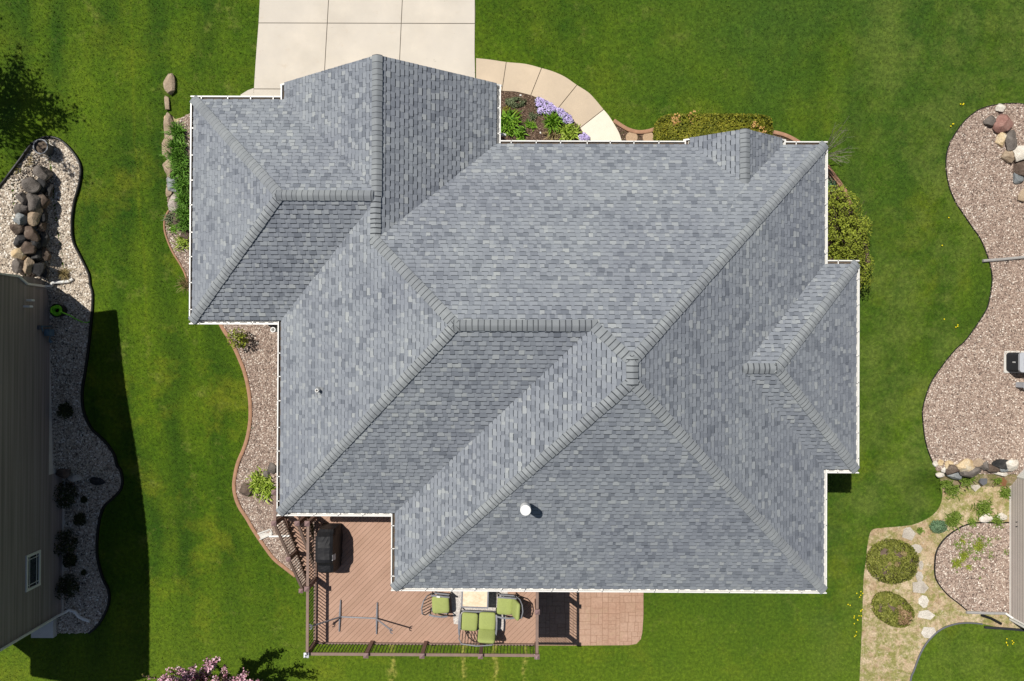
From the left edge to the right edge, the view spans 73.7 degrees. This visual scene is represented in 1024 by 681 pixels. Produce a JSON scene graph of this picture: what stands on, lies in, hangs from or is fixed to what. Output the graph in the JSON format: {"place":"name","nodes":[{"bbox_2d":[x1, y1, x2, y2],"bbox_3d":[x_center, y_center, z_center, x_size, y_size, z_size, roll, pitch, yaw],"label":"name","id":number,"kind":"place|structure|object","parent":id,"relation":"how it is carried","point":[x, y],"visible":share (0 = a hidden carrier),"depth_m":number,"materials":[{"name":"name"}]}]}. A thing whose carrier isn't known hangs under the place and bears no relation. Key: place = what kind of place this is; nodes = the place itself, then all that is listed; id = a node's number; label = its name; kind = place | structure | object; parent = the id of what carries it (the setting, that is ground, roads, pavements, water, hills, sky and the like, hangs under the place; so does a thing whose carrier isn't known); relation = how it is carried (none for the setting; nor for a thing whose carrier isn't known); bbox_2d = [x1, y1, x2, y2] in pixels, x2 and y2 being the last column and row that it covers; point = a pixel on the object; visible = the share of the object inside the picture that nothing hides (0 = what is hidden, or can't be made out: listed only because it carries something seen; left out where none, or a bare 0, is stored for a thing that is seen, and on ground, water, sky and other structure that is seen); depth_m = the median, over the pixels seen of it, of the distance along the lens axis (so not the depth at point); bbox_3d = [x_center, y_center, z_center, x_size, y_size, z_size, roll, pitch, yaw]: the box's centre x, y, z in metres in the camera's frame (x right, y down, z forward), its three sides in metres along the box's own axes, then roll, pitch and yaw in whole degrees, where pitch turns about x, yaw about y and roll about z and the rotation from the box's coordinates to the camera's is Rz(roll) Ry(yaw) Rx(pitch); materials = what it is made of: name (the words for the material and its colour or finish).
{"place":"outdoors","nodes":[
{"label":"outdoors","id":0,"kind":"place"},
{"bbox_2d":[254,89,280,95],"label":"driveway","id":1,"kind":"structure","parent":0,"point":[267,92],"depth_m":25.51,"materials":[{"name":"concrete"}]},
{"bbox_2d":[254,23,326,88],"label":"driveway","id":2,"kind":"structure","parent":0,"point":[285,52],"depth_m":25.41,"materials":[{"name":"concrete"}]},
{"bbox_2d":[259,0,327,22],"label":"driveway","id":3,"kind":"structure","parent":0,"point":[293,11],"depth_m":25.36,"materials":[{"name":"concrete"}]},
{"bbox_2d":[325,23,400,69],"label":"driveway","id":4,"kind":"structure","parent":0,"point":[346,43],"depth_m":25.39,"materials":[{"name":"concrete"}]},
{"bbox_2d":[328,0,401,22],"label":"driveway","id":5,"kind":"structure","parent":0,"point":[364,11],"depth_m":25.35,"materials":[{"name":"concrete"}]},
{"bbox_2d":[400,24,474,77],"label":"driveway","id":6,"kind":"structure","parent":0,"point":[448,47],"depth_m":25.38,"materials":[{"name":"concrete"}]},
{"bbox_2d":[402,0,474,22],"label":"driveway","id":7,"kind":"structure","parent":0,"point":[438,11],"depth_m":25.34,"materials":[{"name":"concrete"}]},
{"bbox_2d":[0,0,1023,680],"bbox_3d":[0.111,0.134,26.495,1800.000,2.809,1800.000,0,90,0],"label":"lawn","id":8,"kind":"structure","parent":0,"point":[812,82],"depth_m":26.41,"materials":[{"name":"green plant"}]},
{"bbox_2d":[31,618,56,637],"bbox_3d":[-19.061,11.691,27.862,0.913,0.320,0.758,0,90,0],"label":"concrete stoop","id":9,"kind":"object","parent":8,"relation":"on","point":[49,629],"visible":0.57,"depth_m":27.70,"materials":[{"name":"grey concrete"}]},
{"bbox_2d":[0,273,90,651],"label":"house","id":10,"kind":"structure","parent":8,"relation":"on","point":[32,519],"depth_m":25.75,"materials":[{"name":"beige"}]},
{"bbox_2d":[25,550,40,591],"bbox_3d":[-18.323,8.797,26.103,0.095,0.770,1.370,0,90,0],"label":"window","id":11,"kind":"structure","parent":10,"relation":"in","point":[33,560],"depth_m":26.13,"materials":[{"name":"white glass"}]},
{"bbox_2d":[0,138,120,633],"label":"gravel","id":12,"kind":"structure","parent":8,"relation":"on","point":[66,357],"depth_m":27.08,"materials":[{"name":"grey gravel"}]},
{"bbox_2d":[12,258,23,273],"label":"boulder","id":13,"kind":"object","parent":12,"relation":"on","point":[17,265],"visible":0.94,"depth_m":25.74,"materials":[{"name":"grey stone"}]},
{"bbox_2d":[21,177,41,193],"bbox_3d":[-17.984,-5.798,25.559,0.662,0.547,0.523,41,90,0],"label":"boulder","id":14,"kind":"object","parent":12,"relation":"on","point":[31,185],"visible":1,"depth_m":25.42,"materials":[{"name":"grey stone"}]},
{"bbox_2d":[24,226,40,241],"bbox_3d":[-18.133,-4.009,25.821,0.500,0.455,0.623,-7,90,0],"label":"boulder","id":15,"kind":"object","parent":12,"relation":"on","point":[31,233],"visible":1,"depth_m":25.65,"materials":[{"name":"brown stone"}]},
{"bbox_2d":[26,193,40,211],"bbox_3d":[-17.966,-5.182,25.653,0.573,0.544,0.741,8,90,0],"label":"boulder","id":16,"kind":"object","parent":12,"relation":"on","point":[33,202],"visible":0.98,"depth_m":25.50,"materials":[{"name":"grey stone"}]},
{"bbox_2d":[27,208,42,226],"bbox_3d":[-18.020,-4.723,25.790,0.445,0.471,0.866,19,90,0],"label":"boulder","id":17,"kind":"object","parent":12,"relation":"on","point":[33,220],"visible":0.94,"depth_m":25.67,"materials":[{"name":"beige stone"}]},
{"bbox_2d":[30,249,42,261],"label":"boulder","id":18,"kind":"object","parent":12,"relation":"on","point":[37,256],"visible":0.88,"depth_m":25.99,"materials":[{"name":"grey stone"}]},
{"bbox_2d":[21,241,36,254],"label":"boulder","id":19,"kind":"object","parent":18,"relation":"on","point":[28,248],"visible":1,"depth_m":25.72,"materials":[{"name":"stone"}]},
{"bbox_2d":[31,261,45,276],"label":"boulder","id":20,"kind":"object","parent":12,"relation":"on","point":[38,268],"visible":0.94,"depth_m":26.04,"materials":[{"name":"grey stone"}]},
{"bbox_2d":[23,256,34,274],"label":"boulder","id":21,"kind":"object","parent":20,"relation":"on","point":[29,262],"visible":1,"depth_m":25.85,"materials":[{"name":"beige stone"}]},
{"bbox_2d":[33,165,52,180],"bbox_3d":[-17.687,-6.300,25.735,0.621,0.532,0.466,42,90,0],"label":"boulder","id":22,"kind":"object","parent":12,"relation":"on","point":[42,172],"visible":1,"depth_m":25.56,"materials":[{"name":"grey stone"}]},
{"bbox_2d":[33,139,54,155],"bbox_3d":[-17.556,-7.224,25.665,0.564,0.512,0.564,0,90,0],"label":"planter","id":23,"kind":"object","parent":12,"relation":"on","point":[41,146],"visible":1,"depth_m":25.48,"materials":[{"name":"concrete"}]},
{"bbox_2d":[56,402,72,418],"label":"shrub","id":24,"kind":"object","parent":12,"relation":"on","point":[63,408],"visible":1,"depth_m":26.85,"materials":[{"name":"green plant"}]},
{"bbox_2d":[53,481,78,508],"bbox_3d":[-18.099,6.235,27.601,0.981,0.928,1.140,0,90,0],"label":"shrub","id":25,"kind":"object","parent":12,"relation":"on","point":[64,499],"visible":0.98,"depth_m":27.48,"materials":[{"name":"green plant"}]},
{"bbox_2d":[53,529,78,556],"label":"shrub","id":26,"kind":"object","parent":12,"relation":"on","point":[64,539],"visible":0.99,"depth_m":27.46,"materials":[{"name":"green plant"}]},
{"bbox_2d":[54,573,79,599],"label":"shrub","id":27,"kind":"object","parent":12,"relation":"on","point":[66,585],"visible":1,"depth_m":27.48,"materials":[{"name":"green plant"}]},
{"bbox_2d":[50,303,89,322],"bbox_3d":[-17.351,-0.930,26.770,1.519,0.430,0.540,30,90,0],"label":"garden hose","id":28,"kind":"object","parent":12,"relation":"on","point":[58,310],"visible":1,"depth_m":26.67,"materials":[{"name":"green plastic"}]},
{"bbox_2d":[62,553,77,568],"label":"shrub","id":29,"kind":"object","parent":12,"relation":"on","point":[69,559],"visible":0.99,"depth_m":27.63,"materials":[{"name":"green plant"}]},
{"bbox_2d":[0,136,123,633],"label":"lawn edging","id":30,"kind":"object","parent":8,"relation":"on","point":[7,176],"visible":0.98,"depth_m":26.92,"materials":[{"name":"black plastic"}]},
{"bbox_2d":[163,73,174,94],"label":"boulder","id":31,"kind":"object","parent":8,"relation":"on","point":[169,84],"visible":1,"depth_m":25.36,"materials":[{"name":"beige stone"}]},
{"bbox_2d":[163,211,187,282],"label":"landscape curb","id":32,"kind":"structure","parent":8,"relation":"on","point":[170,247],"depth_m":26.21,"materials":[{"name":"brown concrete"}]},
{"bbox_2d":[165,113,189,290],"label":"gravel","id":33,"kind":"structure","parent":8,"relation":"on","point":[187,148],"depth_m":26.14,"materials":[{"name":"beige gravel"}]},
{"bbox_2d":[163,112,173,139],"bbox_3d":[-12.848,-7.995,25.614,0.440,0.304,1.104,0,90,0],"label":"boulder","id":34,"kind":"object","parent":33,"relation":"on","point":[167,119],"visible":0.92,"depth_m":25.52,"materials":[{"name":"beige stone"}]},
{"bbox_2d":[161,116,189,144],"bbox_3d":[-12.567,-7.806,25.418,1.183,0.544,1.115,0,90,0],"label":"daylily clump","id":35,"kind":"object","parent":33,"relation":"on","point":[177,131],"visible":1,"depth_m":25.48,"materials":[{"name":"green plant"}]},
{"bbox_2d":[161,148,189,167],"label":"daylily clump","id":36,"kind":"object","parent":33,"relation":"on","point":[177,158],"visible":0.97,"depth_m":25.55,"materials":[{"name":"green plant"}]},
{"bbox_2d":[162,135,189,155],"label":"daylily clump","id":37,"kind":"object","parent":33,"relation":"on","point":[179,146],"visible":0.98,"depth_m":25.51,"materials":[{"name":"green plant"}]},
{"bbox_2d":[166,155,188,176],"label":"daylily clump","id":38,"kind":"object","parent":33,"relation":"on","point":[177,163],"visible":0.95,"depth_m":25.59,"materials":[{"name":"green plant"}]},
{"bbox_2d":[167,158,189,187],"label":"daylily clump","id":39,"kind":"object","parent":33,"relation":"on","point":[180,173],"visible":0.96,"depth_m":25.66,"materials":[{"name":"green plant"}]},
{"bbox_2d":[168,171,189,199],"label":"daylily clump","id":40,"kind":"object","parent":33,"relation":"on","point":[176,183],"visible":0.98,"depth_m":25.71,"materials":[{"name":"green plant"}]},
{"bbox_2d":[169,188,189,208],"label":"daylily clump","id":41,"kind":"object","parent":33,"relation":"on","point":[184,197],"visible":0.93,"depth_m":25.79,"materials":[{"name":"green plant"}]},
{"bbox_2d":[171,201,189,223],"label":"daylily clump","id":42,"kind":"object","parent":33,"relation":"on","point":[181,211],"visible":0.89,"depth_m":25.84,"materials":[{"name":"green plant"}]},
{"bbox_2d":[171,214,189,234],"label":"daylily clump","id":43,"kind":"object","parent":33,"relation":"on","point":[184,226],"visible":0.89,"depth_m":25.90,"materials":[{"name":"green plant"}]},
{"bbox_2d":[141,655,257,680],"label":"flowering tree","id":44,"kind":"object","parent":8,"relation":"on","point":[194,674],"visible":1,"depth_m":25.17,"materials":[{"name":"pink plant"}]},
{"bbox_2d":[219,324,294,576],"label":"landscape curb","id":45,"kind":"structure","parent":8,"relation":"on","point":[253,529],"depth_m":27.31,"materials":[{"name":"brown concrete"}]},
{"bbox_2d":[223,324,313,584],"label":"gravel","id":46,"kind":"structure","parent":8,"relation":"on","point":[254,406],"depth_m":27.13,"materials":[{"name":"brown gravel"}]},
{"bbox_2d":[227,328,248,348],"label":"shrub","id":47,"kind":"object","parent":46,"relation":"on","point":[239,337],"visible":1,"depth_m":26.09,"materials":[{"name":"green plant"}]},
{"bbox_2d":[246,467,273,504],"bbox_3d":[-10.107,5.806,27.315,1.281,0.355,1.573,0,90,0],"label":"hosta","id":48,"kind":"object","parent":46,"relation":"on","point":[258,481],"visible":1,"depth_m":27.37,"materials":[{"name":"green plant"}]},
{"bbox_2d":[325,0,474,59],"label":"driveway base","id":49,"kind":"object","parent":8,"relation":"on","point":[401,23],"visible":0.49,"depth_m":25.39,"materials":[{"name":"grey concrete"}]},
{"bbox_2d":[271,488,539,658],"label":"deck","id":50,"kind":"structure","parent":8,"relation":"on","point":[357,583],"depth_m":24.77,"materials":[{"name":"brown wood"}]},
{"bbox_2d":[315,523,342,572],"bbox_3d":[-6.527,7.397,24.199,0.771,1.142,1.550,0,90,0],"label":"barbecue grill","id":51,"kind":"object","parent":50,"relation":"on","point":[328,548],"visible":1,"depth_m":23.85,"materials":[{"name":"black metal"}]},
{"bbox_2d":[309,600,392,633],"bbox_3d":[-5.572,10.012,24.176,2.894,1.196,1.222,0,90,0],"label":"hammock stand","id":52,"kind":"object","parent":50,"relation":"on","point":[376,618],"visible":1,"depth_m":24.69,"materials":[{"name":"grey metal"}]},
{"bbox_2d":[421,591,451,617],"bbox_3d":[-2.678,9.396,24.309,1.002,0.914,0.803,0,90,0],"label":"patio chair","id":53,"kind":"object","parent":50,"relation":"on","point":[440,602],"visible":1,"depth_m":24.24,"materials":[{"name":"green fabric"}]},
{"bbox_2d":[450,591,507,630],"bbox_3d":[-1.207,9.654,24.749,2.139,0.009,1.720,0,90,0],"label":"outdoor rug","id":54,"kind":"object","parent":50,"relation":"on","point":[456,601],"visible":0.36,"depth_m":24.75,"materials":[{"name":"white fabric"}]},
{"bbox_2d":[461,591,488,608],"bbox_3d":[-1.304,9.007,24.436,0.987,0.610,0.928,0,90,0],"label":"patio table","id":55,"kind":"object","parent":54,"relation":"on","point":[471,599],"visible":0.58,"depth_m":24.13,"materials":[{"name":"stone"}]},
{"bbox_2d":[458,607,496,646],"bbox_3d":[-1.212,10.165,24.276,1.393,0.961,1.072,0,90,0],"label":"loveseat","id":56,"kind":"object","parent":54,"relation":"on","point":[486,631],"visible":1,"depth_m":24.23,"materials":[{"name":"green fabric"}]},
{"bbox_2d":[497,592,523,620],"bbox_3d":[-0.090,9.451,24.256,0.992,0.999,0.788,0,90,0],"label":"patio chair","id":57,"kind":"object","parent":54,"relation":"on","point":[508,606],"visible":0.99,"depth_m":24.23,"materials":[{"name":"green fabric"}]},
{"bbox_2d":[476,58,505,90],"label":"walkway","id":58,"kind":"structure","parent":8,"relation":"on","point":[490,70],"depth_m":25.41,"materials":[{"name":"concrete"}]},
{"bbox_2d":[502,62,540,94],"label":"walkway","id":59,"kind":"structure","parent":8,"relation":"on","point":[520,77],"depth_m":25.42,"materials":[{"name":"concrete"}]},
{"bbox_2d":[188,54,859,593],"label":"house","id":60,"kind":"structure","parent":8,"relation":"on","point":[560,366],"depth_m":20.67,"materials":[{"name":"grey"}]},
{"bbox_2d":[501,91,584,139],"bbox_3d":[1.110,-7.859,25.659,4.376,0.384,2.961,0,90,0],"label":"mulch bed","id":61,"kind":"object","parent":8,"relation":"on","point":[530,105],"visible":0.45,"depth_m":25.57,"materials":[{"name":"brown wood"}]},
{"bbox_2d":[501,108,523,136],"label":"perennial","id":62,"kind":"object","parent":61,"relation":"on","point":[508,123],"visible":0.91,"depth_m":25.44,"materials":[{"name":"green plant"}]},
{"bbox_2d":[505,97,526,107],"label":"perennial","id":63,"kind":"object","parent":61,"relation":"on","point":[509,101],"visible":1,"depth_m":25.45,"materials":[{"name":"green plant"}]},
{"bbox_2d":[535,96,555,115],"bbox_3d":[1.257,-8.741,25.499,0.842,0.300,0.729,0,90,0],"label":"creeping phlox","id":64,"kind":"object","parent":61,"relation":"on","point":[541,104],"visible":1,"depth_m":25.41,"materials":[{"name":"purple plant"}]},
{"bbox_2d":[542,107,564,133],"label":"perennial","id":65,"kind":"object","parent":61,"relation":"on","point":[553,121],"visible":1,"depth_m":25.38,"materials":[{"name":"green plant"}]},
{"bbox_2d":[555,107,573,123],"bbox_3d":[1.929,-8.369,25.530,0.876,0.309,0.463,35,90,0],"label":"creeping phlox","id":66,"kind":"object","parent":61,"relation":"on","point":[565,118],"visible":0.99,"depth_m":25.44,"materials":[{"name":"purple plant"}]},
{"bbox_2d":[556,122,582,139],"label":"perennial","id":67,"kind":"object","parent":61,"relation":"on","point":[569,131],"visible":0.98,"depth_m":25.50,"materials":[{"name":"green plant"}]},
{"bbox_2d":[531,68,575,107],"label":"walkway","id":68,"kind":"structure","parent":8,"relation":"on","point":[555,88],"depth_m":25.44,"materials":[{"name":"concrete"}]},
{"bbox_2d":[558,85,602,126],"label":"walkway","id":69,"kind":"structure","parent":8,"relation":"on","point":[581,106],"depth_m":25.50,"materials":[{"name":"concrete"}]},
{"bbox_2d":[538,592,643,645],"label":"patio","id":70,"kind":"structure","parent":8,"relation":"on","point":[591,602],"depth_m":27.81,"materials":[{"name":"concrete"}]},
{"bbox_2d":[581,110,621,140],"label":"walkway","id":71,"kind":"structure","parent":8,"relation":"on","point":[600,126],"depth_m":25.58,"materials":[{"name":"concrete"}]},
{"bbox_2d":[613,119,653,133],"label":"landscape curb","id":72,"kind":"structure","parent":8,"relation":"on","point":[621,125],"depth_m":25.54,"materials":[{"name":"brown concrete"}]},
{"bbox_2d":[615,124,790,140],"bbox_3d":[7.331,-7.292,25.686,7.056,0.273,1.848,0,90,0],"label":"mulch bed","id":73,"kind":"object","parent":8,"relation":"on","point":[622,133],"visible":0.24,"depth_m":25.62,"materials":[{"name":"brown wood"}]},
{"bbox_2d":[653,110,772,141],"bbox_3d":[7.332,-7.413,25.029,4.262,1.334,1.675,0,90,0],"label":"hedge","id":74,"kind":"object","parent":73,"relation":"on","point":[676,127],"visible":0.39,"depth_m":24.46,"materials":[{"name":"green plant"}]},
{"bbox_2d":[827,118,850,164],"bbox_3d":[11.445,-6.862,24.293,0.877,2.829,1.480,0,90,0],"label":"bare sapling","id":75,"kind":"object","parent":8,"relation":"on","point":[836,145],"visible":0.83,"depth_m":23.98,"materials":[{"name":"plant"}]},
{"bbox_2d":[828,164,850,204],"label":"landscape curb","id":76,"kind":"structure","parent":8,"relation":"on","point":[834,176],"depth_m":25.72,"materials":[{"name":"brown concrete"}]},
{"bbox_2d":[828,173,869,276],"bbox_3d":[12.687,-4.426,26.026,1.963,0.688,4.744,-3,90,0],"label":"mulch bed","id":77,"kind":"object","parent":8,"relation":"on","point":[829,220],"visible":0.1,"depth_m":26.03,"materials":[{"name":"brown wood"}]},
{"bbox_2d":[828,185,874,290],"bbox_3d":[12.417,-3.748,25.201,2.088,2.148,4.088,0,90,0],"label":"shrub","id":78,"kind":"object","parent":77,"relation":"on","point":[848,231],"visible":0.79,"depth_m":24.75,"materials":[{"name":"green plant"}]},
{"bbox_2d":[910,622,982,680],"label":"lawn edging","id":79,"kind":"object","parent":8,"relation":"on","point":[924,646],"visible":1,"depth_m":27.63,"materials":[{"name":"grey plastic"}]},
{"bbox_2d":[934,522,1008,610],"bbox_3d":[18.288,8.677,27.690,2.159,0.172,3.981,26,90,0],"label":"lawn edging","id":80,"kind":"object","parent":8,"relation":"on","point":[949,534],"visible":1,"depth_m":27.62,"materials":[{"name":"black plastic"}]},
{"bbox_2d":[935,523,1009,613],"bbox_3d":[18.715,9.201,27.674,3.209,0.072,3.731,0,90,0],"label":"gravel bed","id":81,"kind":"object","parent":8,"relation":"on","point":[976,575],"visible":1,"depth_m":27.64,"materials":[{"name":"brown gravel"}]},
{"bbox_2d":[951,524,1008,578],"bbox_3d":[18.777,8.517,27.640,2.452,0.080,1.969,-42,90,0],"label":"ground cover","id":82,"kind":"object","parent":81,"relation":"on","point":[991,544],"visible":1,"depth_m":27.62,"materials":[{"name":"green plant"}]},
{"bbox_2d":[922,103,1022,462],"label":"lawn edging","id":83,"kind":"object","parent":8,"relation":"on","point":[989,264],"visible":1,"depth_m":26.25,"materials":[{"name":"black plastic"}]},
{"bbox_2d":[922,103,1023,474],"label":"gravel bed","id":84,"kind":"object","parent":8,"relation":"on","point":[989,309],"visible":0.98,"depth_m":26.55,"materials":[{"name":"beige gravel"}]},
{"bbox_2d":[955,458,974,471],"bbox_3d":[17.760,4.932,26.757,0.807,0.395,0.541,-34,90,0],"label":"boulder","id":85,"kind":"object","parent":84,"relation":"on","point":[966,464],"visible":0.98,"depth_m":26.66,"materials":[{"name":"beige stone"}]},
{"bbox_2d":[959,467,980,477],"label":"boulder","id":86,"kind":"object","parent":84,"relation":"on","point":[975,471],"visible":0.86,"depth_m":26.71,"materials":[{"name":"grey stone"}]},
{"bbox_2d":[992,114,1012,133],"bbox_3d":[18.290,-8.109,25.479,0.750,0.438,0.718,-6,90,0],"label":"boulder","id":87,"kind":"object","parent":84,"relation":"on","point":[1003,123],"visible":1,"depth_m":25.35,"materials":[{"name":"pink stone"}]},
{"bbox_2d":[1001,150,1014,163],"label":"boulder","id":88,"kind":"object","parent":84,"relation":"on","point":[1008,157],"visible":1,"depth_m":25.55,"materials":[{"name":"beige stone"}]},
{"bbox_2d":[1005,130,1016,150],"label":"boulder","id":89,"kind":"object","parent":84,"relation":"on","point":[1011,141],"visible":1,"depth_m":25.50,"materials":[{"name":"grey stone"}]},
{"bbox_2d":[1003,351,1023,372],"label":"air conditioner","id":90,"kind":"object","parent":84,"relation":"on","point":[1013,361],"visible":1,"depth_m":26.24,"materials":[{"name":"metal"}]},
{"bbox_2d":[1012,160,1023,175],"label":"boulder","id":91,"kind":"object","parent":84,"relation":"on","point":[1018,167],"visible":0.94,"depth_m":25.61,"materials":[{"name":"brown stone"}]},
{"bbox_2d":[1013,145,1023,161],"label":"boulder","id":92,"kind":"object","parent":84,"relation":"on","point":[1018,151],"visible":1,"depth_m":25.47,"materials":[{"name":"stone"}]},
{"bbox_2d":[1006,469,1023,627],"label":"house","id":93,"kind":"structure","parent":8,"relation":"on","point":[1016,562],"depth_m":27.26,"materials":[{"name":"beige"}]},
{"bbox_2d":[859,468,1023,680],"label":"dirt","id":94,"kind":"structure","parent":0,"point":[889,653],"depth_m":27.67,"materials":[{"name":"beige soil"}]},
{"bbox_2d":[866,538,919,584],"bbox_3d":[15.237,8.857,27.348,2.120,1.096,1.824,0,90,0],"label":"shrub","id":95,"kind":"object","parent":94,"relation":"on","point":[889,561],"visible":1,"depth_m":27.09,"materials":[{"name":"green plant"}]},
{"bbox_2d":[871,591,914,627],"bbox_3d":[15.321,10.827,27.461,1.797,0.925,1.292,33,90,0],"label":"shrub","id":96,"kind":"object","parent":94,"relation":"on","point":[896,610],"visible":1,"depth_m":27.22,"materials":[{"name":"green plant"}]},
{"bbox_2d":[912,581,928,592],"bbox_3d":[16.564,9.992,27.705,0.647,0.080,0.515,0,90,0],"label":"flagstone","id":97,"kind":"object","parent":94,"relation":"on","point":[920,587],"visible":1,"depth_m":27.66,"materials":[{"name":"beige stone"}]},
{"bbox_2d":[929,519,947,533],"bbox_3d":[17.251,7.530,27.624,0.740,0.285,0.591,0,90,0],"label":"stonecrop","id":98,"kind":"object","parent":94,"relation":"on","point":[939,528],"visible":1,"depth_m":27.57,"materials":[{"name":"green plant"}]},
{"bbox_2d":[943,512,965,530],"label":"weed","id":99,"kind":"object","parent":94,"relation":"on","point":[951,520],"visible":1,"depth_m":27.59,"materials":[{"name":"green plant"}]},
{"bbox_2d":[970,498,993,520],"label":"weed","id":100,"kind":"object","parent":94,"relation":"on","point":[984,507],"visible":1,"depth_m":27.58,"materials":[{"name":"green plant"}]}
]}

